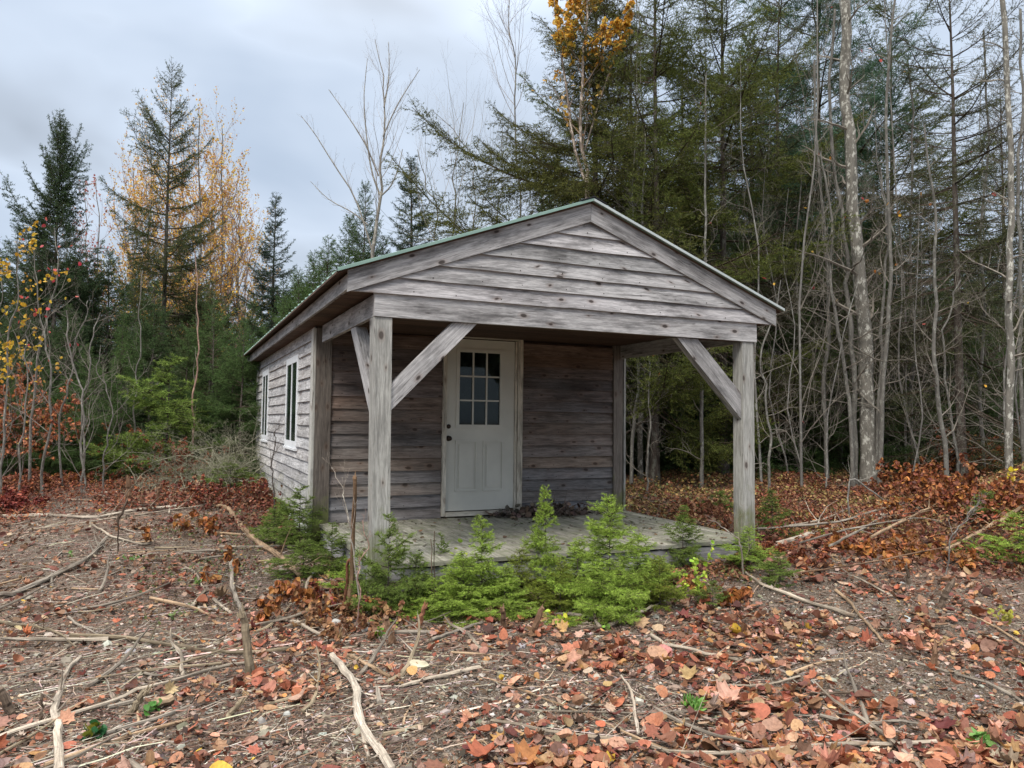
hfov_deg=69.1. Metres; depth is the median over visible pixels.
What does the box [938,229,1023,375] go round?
spruce tree
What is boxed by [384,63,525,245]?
bare sapling
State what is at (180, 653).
fallen stick
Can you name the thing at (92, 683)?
fallen stick
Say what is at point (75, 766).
fallen stick
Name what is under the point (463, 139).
bare sapling
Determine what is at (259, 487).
dead brush
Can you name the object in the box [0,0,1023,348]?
sky
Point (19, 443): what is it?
bare sapling
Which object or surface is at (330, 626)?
dead brush
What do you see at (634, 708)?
fallen branch
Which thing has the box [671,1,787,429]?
bare sapling
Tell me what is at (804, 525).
fallen branch
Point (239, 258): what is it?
birch tree
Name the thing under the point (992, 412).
spruce tree
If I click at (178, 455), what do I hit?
dead brush
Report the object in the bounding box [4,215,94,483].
bare sapling
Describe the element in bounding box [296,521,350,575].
young spruce
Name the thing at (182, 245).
spruce tree
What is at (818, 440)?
spruce tree
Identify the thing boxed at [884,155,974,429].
bare sapling
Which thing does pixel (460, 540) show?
leafy plant
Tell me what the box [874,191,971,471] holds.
bare sapling
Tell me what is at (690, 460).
spruce tree
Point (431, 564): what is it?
cane
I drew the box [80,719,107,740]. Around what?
leafy plant
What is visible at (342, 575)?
young fir
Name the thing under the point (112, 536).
fallen branch
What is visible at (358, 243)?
spruce tree
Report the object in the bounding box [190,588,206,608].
fallen branch
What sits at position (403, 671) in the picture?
fallen stick
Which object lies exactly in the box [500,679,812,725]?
fallen branch
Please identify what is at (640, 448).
birch tree
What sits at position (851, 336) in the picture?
birch tree
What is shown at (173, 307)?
spruce tree
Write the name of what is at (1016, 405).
bare sapling
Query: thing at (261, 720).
stone
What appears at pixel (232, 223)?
birch tree
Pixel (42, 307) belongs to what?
spruce tree
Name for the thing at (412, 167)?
spruce tree
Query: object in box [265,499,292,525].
young spruce
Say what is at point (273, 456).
bare sapling
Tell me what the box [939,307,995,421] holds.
spruce tree
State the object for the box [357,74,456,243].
bare sapling
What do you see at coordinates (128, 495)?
stump
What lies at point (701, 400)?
maple tree
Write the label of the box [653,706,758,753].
fallen stick
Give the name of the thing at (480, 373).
door
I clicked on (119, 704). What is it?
fallen stick
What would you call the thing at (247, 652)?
stump
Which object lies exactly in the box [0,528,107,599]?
fallen branch
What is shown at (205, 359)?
spruce tree
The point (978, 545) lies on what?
twig tangle
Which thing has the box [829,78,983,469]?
bare sapling
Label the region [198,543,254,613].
fallen branch
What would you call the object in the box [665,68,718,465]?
maple tree
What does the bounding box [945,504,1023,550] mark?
fallen branch
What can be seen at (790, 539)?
fallen branch
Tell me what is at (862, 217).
fir tree
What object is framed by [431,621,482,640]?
fallen branch
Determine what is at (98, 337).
spruce tree
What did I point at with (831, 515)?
fallen branch
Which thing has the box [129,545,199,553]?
fallen stick
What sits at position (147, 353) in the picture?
spruce tree
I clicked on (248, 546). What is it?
fallen stick
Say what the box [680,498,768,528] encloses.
dead brush
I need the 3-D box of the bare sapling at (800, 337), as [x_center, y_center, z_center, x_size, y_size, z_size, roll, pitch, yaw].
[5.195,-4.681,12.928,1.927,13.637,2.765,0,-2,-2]
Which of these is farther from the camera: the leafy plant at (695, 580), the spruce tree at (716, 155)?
the spruce tree at (716, 155)
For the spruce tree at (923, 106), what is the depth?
19.04 m
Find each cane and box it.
[430,539,432,595]
[433,531,434,591]
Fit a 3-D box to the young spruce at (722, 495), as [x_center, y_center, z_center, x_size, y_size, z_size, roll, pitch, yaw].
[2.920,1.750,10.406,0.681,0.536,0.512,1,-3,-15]
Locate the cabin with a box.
[244,196,784,600]
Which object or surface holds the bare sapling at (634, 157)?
on the ground at (966, 688)
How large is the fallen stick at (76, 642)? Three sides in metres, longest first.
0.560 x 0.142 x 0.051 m
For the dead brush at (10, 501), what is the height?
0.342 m
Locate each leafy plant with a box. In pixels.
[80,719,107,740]
[122,555,139,559]
[142,698,161,715]
[194,577,201,583]
[375,626,385,638]
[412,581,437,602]
[457,523,495,546]
[545,609,570,628]
[602,624,609,630]
[678,573,689,596]
[681,692,706,710]
[689,540,714,601]
[966,727,998,750]
[987,605,1013,624]
[1007,466,1017,481]
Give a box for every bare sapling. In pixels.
[0,238,91,495]
[0,258,66,476]
[0,317,49,491]
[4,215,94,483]
[15,279,120,487]
[35,300,120,498]
[49,309,130,497]
[82,332,155,492]
[111,270,182,474]
[191,250,204,466]
[261,416,289,512]
[323,452,359,598]
[346,509,372,626]
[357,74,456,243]
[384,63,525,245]
[434,42,578,229]
[479,74,551,224]
[577,0,686,477]
[600,1,689,456]
[625,2,694,384]
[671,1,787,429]
[689,36,842,485]
[702,108,753,252]
[711,64,790,432]
[714,11,787,426]
[728,118,769,249]
[735,154,862,472]
[753,189,873,484]
[762,0,881,488]
[762,159,879,472]
[773,203,895,487]
[797,0,920,406]
[819,0,972,470]
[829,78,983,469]
[847,459,891,517]
[858,3,909,192]
[858,327,890,465]
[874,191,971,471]
[875,92,945,409]
[876,356,904,451]
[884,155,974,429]
[886,161,967,465]
[937,0,1023,436]
[945,490,985,575]
[950,118,1023,453]
[954,203,1016,428]
[966,197,1023,458]
[967,48,1023,371]
[971,48,1023,442]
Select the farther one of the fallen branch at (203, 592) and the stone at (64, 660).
the fallen branch at (203, 592)
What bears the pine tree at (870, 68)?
on the ground at (966, 688)
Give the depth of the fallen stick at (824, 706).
3.92 m
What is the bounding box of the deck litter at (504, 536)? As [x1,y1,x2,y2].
[336,510,726,558]
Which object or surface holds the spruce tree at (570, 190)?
on the ground at (966, 688)
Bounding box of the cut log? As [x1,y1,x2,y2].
[151,694,174,707]
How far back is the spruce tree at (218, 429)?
13.87 m
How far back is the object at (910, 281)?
16.48 m
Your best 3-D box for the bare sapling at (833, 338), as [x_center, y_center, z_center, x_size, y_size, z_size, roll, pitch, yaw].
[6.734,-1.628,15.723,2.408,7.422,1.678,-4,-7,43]
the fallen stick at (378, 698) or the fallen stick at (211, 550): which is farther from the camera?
the fallen stick at (211, 550)
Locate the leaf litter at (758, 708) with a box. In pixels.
[0,466,1023,767]
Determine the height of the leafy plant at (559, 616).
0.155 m
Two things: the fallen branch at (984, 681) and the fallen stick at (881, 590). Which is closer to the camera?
the fallen branch at (984, 681)
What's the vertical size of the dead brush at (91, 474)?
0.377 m
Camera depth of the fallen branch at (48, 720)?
3.75 m
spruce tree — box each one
[0,109,130,463]
[0,226,91,405]
[0,236,48,380]
[0,262,103,401]
[0,298,55,460]
[0,303,127,472]
[0,326,39,471]
[0,379,58,475]
[7,368,89,474]
[13,344,122,483]
[43,247,168,446]
[60,290,126,422]
[63,312,157,475]
[90,268,172,407]
[90,278,188,466]
[91,56,243,426]
[125,329,218,470]
[128,272,234,364]
[128,298,257,470]
[152,284,233,423]
[153,277,246,438]
[167,318,260,479]
[194,349,254,474]
[204,298,268,440]
[216,271,252,386]
[218,192,300,426]
[236,267,311,434]
[243,302,286,422]
[244,234,346,415]
[245,278,292,384]
[280,249,336,298]
[286,249,325,305]
[310,213,366,287]
[321,180,393,277]
[375,235,390,254]
[382,0,783,389]
[384,152,440,250]
[515,0,805,484]
[535,165,571,211]
[575,9,780,396]
[595,0,876,474]
[626,126,778,476]
[626,360,732,475]
[626,362,705,472]
[662,170,831,479]
[668,0,929,462]
[672,31,930,409]
[726,140,859,465]
[757,214,951,474]
[761,348,849,465]
[774,0,1023,427]
[791,0,1023,480]
[811,163,967,467]
[875,238,1017,478]
[891,366,1003,442]
[895,47,1023,442]
[897,360,1001,466]
[906,223,954,385]
[914,278,1023,472]
[922,39,1023,462]
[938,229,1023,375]
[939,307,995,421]
[949,337,1016,438]
[974,354,1023,462]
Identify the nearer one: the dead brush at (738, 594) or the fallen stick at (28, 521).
the dead brush at (738, 594)
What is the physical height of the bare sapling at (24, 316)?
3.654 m
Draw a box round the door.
[445,339,514,510]
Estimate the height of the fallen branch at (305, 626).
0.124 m
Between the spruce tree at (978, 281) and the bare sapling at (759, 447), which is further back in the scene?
the spruce tree at (978, 281)
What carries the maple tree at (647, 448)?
on the ground at (966, 688)
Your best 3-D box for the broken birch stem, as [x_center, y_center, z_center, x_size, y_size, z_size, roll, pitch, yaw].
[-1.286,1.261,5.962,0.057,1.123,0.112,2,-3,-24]
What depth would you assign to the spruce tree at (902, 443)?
17.31 m
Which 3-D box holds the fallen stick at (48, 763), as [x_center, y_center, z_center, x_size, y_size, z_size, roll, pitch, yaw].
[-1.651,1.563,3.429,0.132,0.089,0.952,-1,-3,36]
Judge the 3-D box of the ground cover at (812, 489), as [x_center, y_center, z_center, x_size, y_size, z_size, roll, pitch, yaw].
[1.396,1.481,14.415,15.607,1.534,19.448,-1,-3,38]
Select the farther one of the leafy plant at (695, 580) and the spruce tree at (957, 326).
the spruce tree at (957, 326)
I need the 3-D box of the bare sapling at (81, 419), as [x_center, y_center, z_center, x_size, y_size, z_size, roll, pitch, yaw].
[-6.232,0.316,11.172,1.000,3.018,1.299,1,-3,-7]
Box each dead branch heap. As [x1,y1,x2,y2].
[89,390,283,499]
[90,463,217,491]
[107,431,257,491]
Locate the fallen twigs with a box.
[0,470,1023,767]
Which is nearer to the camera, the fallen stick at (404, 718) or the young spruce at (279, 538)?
the fallen stick at (404, 718)
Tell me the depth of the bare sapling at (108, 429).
11.31 m
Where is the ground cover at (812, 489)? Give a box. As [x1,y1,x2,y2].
[0,456,1023,629]
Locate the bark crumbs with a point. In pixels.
(354, 756)
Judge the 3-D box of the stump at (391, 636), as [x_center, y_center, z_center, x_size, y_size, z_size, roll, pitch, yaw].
[-0.788,1.610,4.846,0.094,0.198,0.065,2,-3,-24]
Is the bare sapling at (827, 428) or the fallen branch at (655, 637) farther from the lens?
the bare sapling at (827, 428)
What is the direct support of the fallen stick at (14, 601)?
on the ground at (966, 688)
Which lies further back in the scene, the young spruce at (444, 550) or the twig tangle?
the twig tangle
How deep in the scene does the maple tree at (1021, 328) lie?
12.99 m
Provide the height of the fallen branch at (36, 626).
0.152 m
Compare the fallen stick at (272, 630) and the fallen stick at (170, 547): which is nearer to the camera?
the fallen stick at (272, 630)
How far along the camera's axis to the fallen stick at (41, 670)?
4.30 m
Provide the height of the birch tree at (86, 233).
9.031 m
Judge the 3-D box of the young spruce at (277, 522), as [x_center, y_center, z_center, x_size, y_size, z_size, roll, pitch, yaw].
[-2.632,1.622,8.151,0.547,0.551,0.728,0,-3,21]
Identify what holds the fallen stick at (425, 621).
on the ground at (966, 688)
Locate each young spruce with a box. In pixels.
[77,353,246,481]
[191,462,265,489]
[247,506,302,544]
[256,485,326,552]
[262,538,338,579]
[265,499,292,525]
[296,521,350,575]
[344,512,431,617]
[348,559,400,613]
[386,550,439,615]
[433,532,450,554]
[650,504,705,567]
[693,580,731,607]
[697,489,732,516]
[751,551,802,587]
[755,489,803,539]
[961,489,1013,525]
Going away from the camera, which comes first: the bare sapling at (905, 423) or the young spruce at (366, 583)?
the young spruce at (366, 583)
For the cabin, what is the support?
on the ground at (966, 688)
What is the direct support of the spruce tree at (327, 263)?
on the ground at (966, 688)
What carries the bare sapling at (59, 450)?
on the ground at (966, 688)
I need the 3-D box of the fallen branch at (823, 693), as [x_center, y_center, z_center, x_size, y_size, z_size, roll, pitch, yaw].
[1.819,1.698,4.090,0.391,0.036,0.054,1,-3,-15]
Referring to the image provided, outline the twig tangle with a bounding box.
[935,522,1021,572]
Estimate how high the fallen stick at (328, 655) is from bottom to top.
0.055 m
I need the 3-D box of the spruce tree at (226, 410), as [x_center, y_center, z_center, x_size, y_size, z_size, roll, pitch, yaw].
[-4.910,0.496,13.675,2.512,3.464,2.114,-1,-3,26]
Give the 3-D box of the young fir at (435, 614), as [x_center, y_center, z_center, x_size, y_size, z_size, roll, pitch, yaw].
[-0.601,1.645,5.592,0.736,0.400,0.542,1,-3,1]
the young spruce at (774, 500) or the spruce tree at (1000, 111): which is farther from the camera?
the spruce tree at (1000, 111)
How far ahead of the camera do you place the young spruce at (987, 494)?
8.83 m
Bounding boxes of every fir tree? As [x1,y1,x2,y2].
[727,89,885,326]
[774,138,907,350]
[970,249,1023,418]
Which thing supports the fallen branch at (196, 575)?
on the ground at (966, 688)
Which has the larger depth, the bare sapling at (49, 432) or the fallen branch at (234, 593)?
the bare sapling at (49, 432)
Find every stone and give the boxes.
[60,656,72,663]
[257,717,266,725]
[283,711,290,716]
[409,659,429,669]
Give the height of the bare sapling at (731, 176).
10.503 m
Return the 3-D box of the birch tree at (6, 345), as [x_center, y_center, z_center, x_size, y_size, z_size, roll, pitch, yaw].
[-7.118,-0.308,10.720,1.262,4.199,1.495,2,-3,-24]
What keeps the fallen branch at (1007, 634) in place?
on the ground at (966, 688)
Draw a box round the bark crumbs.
[0,500,1023,767]
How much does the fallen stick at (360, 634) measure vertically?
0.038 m
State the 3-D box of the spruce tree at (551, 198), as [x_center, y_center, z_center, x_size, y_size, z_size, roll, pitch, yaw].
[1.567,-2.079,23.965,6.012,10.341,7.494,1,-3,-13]
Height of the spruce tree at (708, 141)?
13.132 m
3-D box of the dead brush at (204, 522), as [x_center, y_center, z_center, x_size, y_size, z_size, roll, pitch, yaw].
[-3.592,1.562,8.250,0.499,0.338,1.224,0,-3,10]
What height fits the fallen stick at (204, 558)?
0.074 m
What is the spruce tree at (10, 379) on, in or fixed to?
on the ground at (966, 688)
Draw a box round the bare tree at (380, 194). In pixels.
[301,34,418,257]
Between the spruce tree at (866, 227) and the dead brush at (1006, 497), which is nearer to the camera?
the dead brush at (1006, 497)
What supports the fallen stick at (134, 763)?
on the ground at (966, 688)
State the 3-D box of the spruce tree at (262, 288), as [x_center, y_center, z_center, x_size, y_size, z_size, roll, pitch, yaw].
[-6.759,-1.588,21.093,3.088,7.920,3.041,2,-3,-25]
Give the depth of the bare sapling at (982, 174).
18.37 m
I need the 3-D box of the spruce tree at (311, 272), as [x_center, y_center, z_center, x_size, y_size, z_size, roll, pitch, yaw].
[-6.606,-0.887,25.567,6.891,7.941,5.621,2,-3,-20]
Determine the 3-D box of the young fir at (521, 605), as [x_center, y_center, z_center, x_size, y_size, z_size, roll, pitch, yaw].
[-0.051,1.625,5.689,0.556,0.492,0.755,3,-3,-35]
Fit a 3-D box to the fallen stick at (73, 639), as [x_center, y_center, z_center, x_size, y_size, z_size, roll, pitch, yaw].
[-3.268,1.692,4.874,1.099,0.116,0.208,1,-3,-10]
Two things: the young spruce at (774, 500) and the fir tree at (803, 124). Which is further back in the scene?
the fir tree at (803, 124)
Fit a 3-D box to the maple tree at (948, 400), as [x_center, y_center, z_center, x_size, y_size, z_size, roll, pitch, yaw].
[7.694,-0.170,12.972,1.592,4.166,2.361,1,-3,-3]
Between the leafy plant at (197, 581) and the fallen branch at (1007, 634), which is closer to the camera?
the fallen branch at (1007, 634)
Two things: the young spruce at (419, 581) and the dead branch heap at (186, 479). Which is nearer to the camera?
the young spruce at (419, 581)
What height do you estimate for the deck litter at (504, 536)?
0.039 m
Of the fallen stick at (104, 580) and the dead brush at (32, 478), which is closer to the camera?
the fallen stick at (104, 580)
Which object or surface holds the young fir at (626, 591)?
on the ground at (966, 688)
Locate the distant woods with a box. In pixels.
[0,153,1023,408]
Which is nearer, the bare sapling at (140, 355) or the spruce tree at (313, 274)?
the bare sapling at (140, 355)
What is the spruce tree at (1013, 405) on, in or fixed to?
on the ground at (966, 688)
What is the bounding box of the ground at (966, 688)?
[0,462,1023,767]
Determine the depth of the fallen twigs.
4.12 m
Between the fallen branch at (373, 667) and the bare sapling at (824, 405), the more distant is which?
the bare sapling at (824, 405)
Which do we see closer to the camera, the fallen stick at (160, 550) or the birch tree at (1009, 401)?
the fallen stick at (160, 550)
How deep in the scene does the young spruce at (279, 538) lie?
7.79 m
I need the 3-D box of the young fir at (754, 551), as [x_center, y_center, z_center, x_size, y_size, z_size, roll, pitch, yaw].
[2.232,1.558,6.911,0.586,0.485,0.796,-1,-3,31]
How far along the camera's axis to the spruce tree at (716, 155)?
21.84 m
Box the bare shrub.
[696,502,765,573]
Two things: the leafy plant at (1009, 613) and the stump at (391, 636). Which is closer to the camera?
the stump at (391, 636)
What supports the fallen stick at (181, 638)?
on the ground at (966, 688)
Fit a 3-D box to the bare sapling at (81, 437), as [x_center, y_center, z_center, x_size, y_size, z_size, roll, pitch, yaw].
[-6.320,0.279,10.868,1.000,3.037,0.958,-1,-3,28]
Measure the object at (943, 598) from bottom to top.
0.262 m
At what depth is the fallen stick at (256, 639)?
4.84 m
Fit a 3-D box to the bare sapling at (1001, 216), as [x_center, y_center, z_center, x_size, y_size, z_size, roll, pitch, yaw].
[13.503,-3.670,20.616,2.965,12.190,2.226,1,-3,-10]
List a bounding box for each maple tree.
[621,125,699,487]
[626,355,693,493]
[651,72,760,487]
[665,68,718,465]
[754,277,825,489]
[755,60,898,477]
[763,165,858,472]
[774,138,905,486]
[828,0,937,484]
[839,162,941,477]
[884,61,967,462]
[887,260,1022,472]
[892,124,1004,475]
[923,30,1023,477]
[954,9,1023,463]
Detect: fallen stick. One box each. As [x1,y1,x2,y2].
[0,563,52,571]
[0,575,33,583]
[0,580,55,608]
[0,636,108,641]
[0,663,68,680]
[0,709,65,755]
[10,515,52,525]
[36,582,169,615]
[43,693,246,766]
[43,735,114,767]
[63,616,133,648]
[67,616,115,634]
[68,753,114,767]
[71,587,123,590]
[77,602,143,612]
[84,627,156,688]
[84,662,221,680]
[97,552,126,592]
[105,682,229,735]
[107,665,227,708]
[113,709,141,757]
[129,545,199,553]
[129,759,143,767]
[135,667,180,685]
[149,596,232,617]
[150,640,241,668]
[151,627,184,641]
[154,546,189,548]
[155,628,186,675]
[183,548,261,552]
[199,549,252,559]
[213,531,272,536]
[213,611,336,646]
[219,544,310,548]
[228,601,347,631]
[229,628,279,649]
[253,602,291,632]
[266,650,365,704]
[301,646,320,712]
[306,652,388,658]
[344,629,394,636]
[357,619,403,675]
[375,686,382,704]
[376,630,483,634]
[382,716,441,738]
[384,610,420,684]
[398,611,450,627]
[402,689,422,725]
[437,612,481,648]
[451,651,549,658]
[515,608,604,618]
[578,595,601,626]
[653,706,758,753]
[791,644,886,675]
[795,672,839,717]
[799,679,923,764]
[834,568,890,594]
[841,651,881,727]
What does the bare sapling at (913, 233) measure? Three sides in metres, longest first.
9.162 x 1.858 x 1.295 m
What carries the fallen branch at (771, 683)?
on the ground at (966, 688)
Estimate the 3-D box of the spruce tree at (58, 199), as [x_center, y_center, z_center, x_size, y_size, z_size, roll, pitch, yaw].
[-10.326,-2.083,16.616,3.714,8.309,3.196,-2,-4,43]
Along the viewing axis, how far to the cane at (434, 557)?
5.83 m
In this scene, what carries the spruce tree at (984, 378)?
on the ground at (966, 688)
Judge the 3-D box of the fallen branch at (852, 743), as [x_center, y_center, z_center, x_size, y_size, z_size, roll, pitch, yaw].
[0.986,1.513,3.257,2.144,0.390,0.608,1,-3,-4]
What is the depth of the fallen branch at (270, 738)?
3.34 m
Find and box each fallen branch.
[0,499,176,518]
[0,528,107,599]
[0,611,76,646]
[0,661,244,736]
[27,490,247,529]
[69,596,289,654]
[89,522,154,544]
[106,500,189,505]
[184,566,208,588]
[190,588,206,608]
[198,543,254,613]
[212,597,232,612]
[215,492,320,576]
[219,653,305,684]
[220,734,324,743]
[279,616,354,646]
[297,575,312,619]
[322,723,432,744]
[329,652,396,767]
[343,651,391,677]
[402,665,479,686]
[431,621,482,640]
[460,740,492,762]
[490,678,677,749]
[490,678,937,767]
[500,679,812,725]
[520,626,610,635]
[608,603,657,626]
[620,674,643,734]
[650,633,777,661]
[728,675,800,686]
[744,571,857,617]
[756,502,899,529]
[776,500,920,545]
[790,507,850,524]
[796,541,947,573]
[799,517,942,543]
[809,685,870,695]
[820,710,929,726]
[828,502,918,546]
[834,579,883,642]
[869,495,937,538]
[910,660,1023,702]
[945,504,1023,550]
[969,614,1023,645]
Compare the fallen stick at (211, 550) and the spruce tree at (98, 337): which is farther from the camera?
the spruce tree at (98, 337)
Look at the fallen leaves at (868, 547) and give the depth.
7.46 m
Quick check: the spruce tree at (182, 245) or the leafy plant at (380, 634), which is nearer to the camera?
the leafy plant at (380, 634)
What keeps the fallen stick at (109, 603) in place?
on the ground at (966, 688)
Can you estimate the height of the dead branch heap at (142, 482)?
0.930 m
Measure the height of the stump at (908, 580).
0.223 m
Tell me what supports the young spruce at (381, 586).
on the ground at (966, 688)
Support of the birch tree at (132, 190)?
on the ground at (966, 688)
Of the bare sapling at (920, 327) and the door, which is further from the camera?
the bare sapling at (920, 327)
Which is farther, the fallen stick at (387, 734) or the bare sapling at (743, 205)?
the bare sapling at (743, 205)
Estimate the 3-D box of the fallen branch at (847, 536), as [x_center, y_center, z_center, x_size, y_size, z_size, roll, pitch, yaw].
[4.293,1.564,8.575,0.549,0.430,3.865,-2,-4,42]
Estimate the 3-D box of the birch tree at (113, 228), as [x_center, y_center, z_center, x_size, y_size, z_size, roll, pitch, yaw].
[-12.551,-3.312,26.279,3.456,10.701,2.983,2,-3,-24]
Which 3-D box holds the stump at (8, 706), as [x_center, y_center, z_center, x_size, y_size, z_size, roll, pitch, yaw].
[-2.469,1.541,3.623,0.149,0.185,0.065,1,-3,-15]
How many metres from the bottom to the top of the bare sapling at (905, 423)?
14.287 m
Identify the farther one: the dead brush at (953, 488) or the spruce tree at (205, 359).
the spruce tree at (205, 359)
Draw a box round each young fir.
[77,432,168,477]
[317,552,366,598]
[390,575,477,621]
[417,550,512,628]
[433,515,525,606]
[472,562,546,620]
[490,544,562,607]
[520,484,561,588]
[526,556,586,611]
[532,493,676,626]
[539,537,617,605]
[592,532,685,592]
[616,554,700,610]
[716,525,786,570]
[952,509,1023,566]
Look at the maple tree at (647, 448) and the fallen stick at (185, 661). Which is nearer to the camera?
the fallen stick at (185, 661)
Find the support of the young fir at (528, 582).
on the ground at (966, 688)
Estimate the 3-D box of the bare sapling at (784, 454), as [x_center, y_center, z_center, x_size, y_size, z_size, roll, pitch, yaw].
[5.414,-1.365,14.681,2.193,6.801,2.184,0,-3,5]
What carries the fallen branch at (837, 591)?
on the ground at (966, 688)
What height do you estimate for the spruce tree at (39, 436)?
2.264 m
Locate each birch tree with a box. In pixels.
[0,220,70,493]
[58,182,100,315]
[62,174,127,348]
[76,88,233,359]
[103,131,209,341]
[114,77,236,343]
[136,84,268,392]
[141,86,280,363]
[184,123,272,324]
[193,169,276,384]
[467,0,545,217]
[532,0,635,197]
[622,49,650,478]
[777,6,925,485]
[792,0,898,484]
[958,0,1023,469]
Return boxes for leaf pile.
[485,505,520,517]
[489,487,612,520]
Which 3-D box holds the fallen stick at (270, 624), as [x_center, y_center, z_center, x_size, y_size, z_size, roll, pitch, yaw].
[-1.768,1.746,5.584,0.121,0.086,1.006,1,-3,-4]
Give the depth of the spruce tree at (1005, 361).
13.56 m
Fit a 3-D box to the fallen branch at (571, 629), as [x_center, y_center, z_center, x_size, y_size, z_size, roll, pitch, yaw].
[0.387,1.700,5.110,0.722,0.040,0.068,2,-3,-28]
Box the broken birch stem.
[347,471,356,597]
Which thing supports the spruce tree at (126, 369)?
on the ground at (966, 688)
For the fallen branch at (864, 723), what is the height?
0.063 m
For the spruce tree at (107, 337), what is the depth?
17.01 m
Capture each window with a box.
[260,369,269,441]
[283,354,299,450]
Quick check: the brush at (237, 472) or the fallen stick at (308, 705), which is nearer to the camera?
the fallen stick at (308, 705)
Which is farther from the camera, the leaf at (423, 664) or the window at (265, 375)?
the window at (265, 375)
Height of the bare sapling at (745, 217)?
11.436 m
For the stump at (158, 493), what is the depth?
10.21 m
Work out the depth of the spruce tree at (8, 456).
12.91 m
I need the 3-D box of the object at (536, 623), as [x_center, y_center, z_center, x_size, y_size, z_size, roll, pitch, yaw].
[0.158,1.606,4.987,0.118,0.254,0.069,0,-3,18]
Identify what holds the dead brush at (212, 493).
on the ground at (966, 688)
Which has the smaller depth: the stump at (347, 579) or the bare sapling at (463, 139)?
the stump at (347, 579)
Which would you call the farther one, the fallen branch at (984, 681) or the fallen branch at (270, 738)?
the fallen branch at (984, 681)
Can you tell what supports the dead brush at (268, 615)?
on the ground at (966, 688)
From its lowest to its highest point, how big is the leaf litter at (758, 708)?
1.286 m
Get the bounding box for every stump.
[0,686,21,716]
[39,693,44,720]
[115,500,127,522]
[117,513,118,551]
[124,476,131,502]
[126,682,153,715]
[155,484,160,502]
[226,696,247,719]
[237,602,254,675]
[343,559,349,601]
[383,615,396,643]
[414,602,427,629]
[500,603,507,629]
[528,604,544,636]
[904,562,910,585]
[930,640,939,671]
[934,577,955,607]
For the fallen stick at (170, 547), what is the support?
on the ground at (966, 688)
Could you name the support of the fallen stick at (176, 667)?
on the ground at (966, 688)
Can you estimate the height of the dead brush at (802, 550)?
0.256 m
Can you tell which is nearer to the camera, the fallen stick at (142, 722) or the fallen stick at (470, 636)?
the fallen stick at (142, 722)
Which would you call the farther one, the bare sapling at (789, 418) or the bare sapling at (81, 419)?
the bare sapling at (789, 418)
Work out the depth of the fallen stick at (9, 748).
3.23 m
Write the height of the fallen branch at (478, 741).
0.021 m
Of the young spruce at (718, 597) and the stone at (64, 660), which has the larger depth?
the young spruce at (718, 597)
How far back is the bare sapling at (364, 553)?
5.19 m
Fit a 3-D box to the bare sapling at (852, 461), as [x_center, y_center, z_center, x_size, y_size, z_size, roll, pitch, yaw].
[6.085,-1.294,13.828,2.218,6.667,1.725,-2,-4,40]
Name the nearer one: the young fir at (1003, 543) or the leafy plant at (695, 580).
the leafy plant at (695, 580)
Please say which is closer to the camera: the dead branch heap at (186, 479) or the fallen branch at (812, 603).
the fallen branch at (812, 603)
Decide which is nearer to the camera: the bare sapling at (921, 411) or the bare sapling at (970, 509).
the bare sapling at (970, 509)
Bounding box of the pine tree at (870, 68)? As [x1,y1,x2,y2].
[713,0,939,351]
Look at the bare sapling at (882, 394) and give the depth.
13.69 m
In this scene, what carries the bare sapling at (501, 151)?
on the ground at (966, 688)
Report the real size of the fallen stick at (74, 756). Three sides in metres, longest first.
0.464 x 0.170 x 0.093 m
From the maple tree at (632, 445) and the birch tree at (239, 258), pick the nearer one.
the maple tree at (632, 445)
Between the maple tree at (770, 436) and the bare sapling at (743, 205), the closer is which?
the maple tree at (770, 436)
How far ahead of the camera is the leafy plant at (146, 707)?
3.60 m
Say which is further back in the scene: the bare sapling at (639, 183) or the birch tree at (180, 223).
the birch tree at (180, 223)
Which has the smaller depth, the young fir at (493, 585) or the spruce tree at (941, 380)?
the young fir at (493, 585)
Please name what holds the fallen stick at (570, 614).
on the ground at (966, 688)
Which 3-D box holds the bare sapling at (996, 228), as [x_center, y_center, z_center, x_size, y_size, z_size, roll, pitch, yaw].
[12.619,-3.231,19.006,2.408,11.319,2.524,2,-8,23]
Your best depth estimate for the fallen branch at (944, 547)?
6.70 m
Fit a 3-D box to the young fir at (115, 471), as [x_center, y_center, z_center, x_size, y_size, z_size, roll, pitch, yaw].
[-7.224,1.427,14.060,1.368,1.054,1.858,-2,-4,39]
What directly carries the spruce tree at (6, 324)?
on the ground at (966, 688)
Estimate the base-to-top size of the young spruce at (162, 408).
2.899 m
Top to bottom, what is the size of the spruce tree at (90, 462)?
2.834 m
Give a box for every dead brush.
[0,361,145,478]
[0,484,50,512]
[2,467,88,492]
[32,465,121,484]
[108,433,228,486]
[140,508,218,541]
[158,473,272,510]
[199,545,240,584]
[216,477,282,504]
[255,581,319,622]
[263,577,312,621]
[291,580,409,648]
[293,578,376,618]
[676,574,753,606]
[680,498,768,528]
[755,539,830,575]
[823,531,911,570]
[864,456,960,492]
[875,452,1023,519]
[881,528,977,568]
[905,417,1020,478]
[946,483,1023,524]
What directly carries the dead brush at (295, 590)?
on the ground at (966, 688)
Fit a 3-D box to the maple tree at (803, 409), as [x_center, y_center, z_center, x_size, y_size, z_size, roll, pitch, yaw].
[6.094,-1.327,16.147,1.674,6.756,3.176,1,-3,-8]

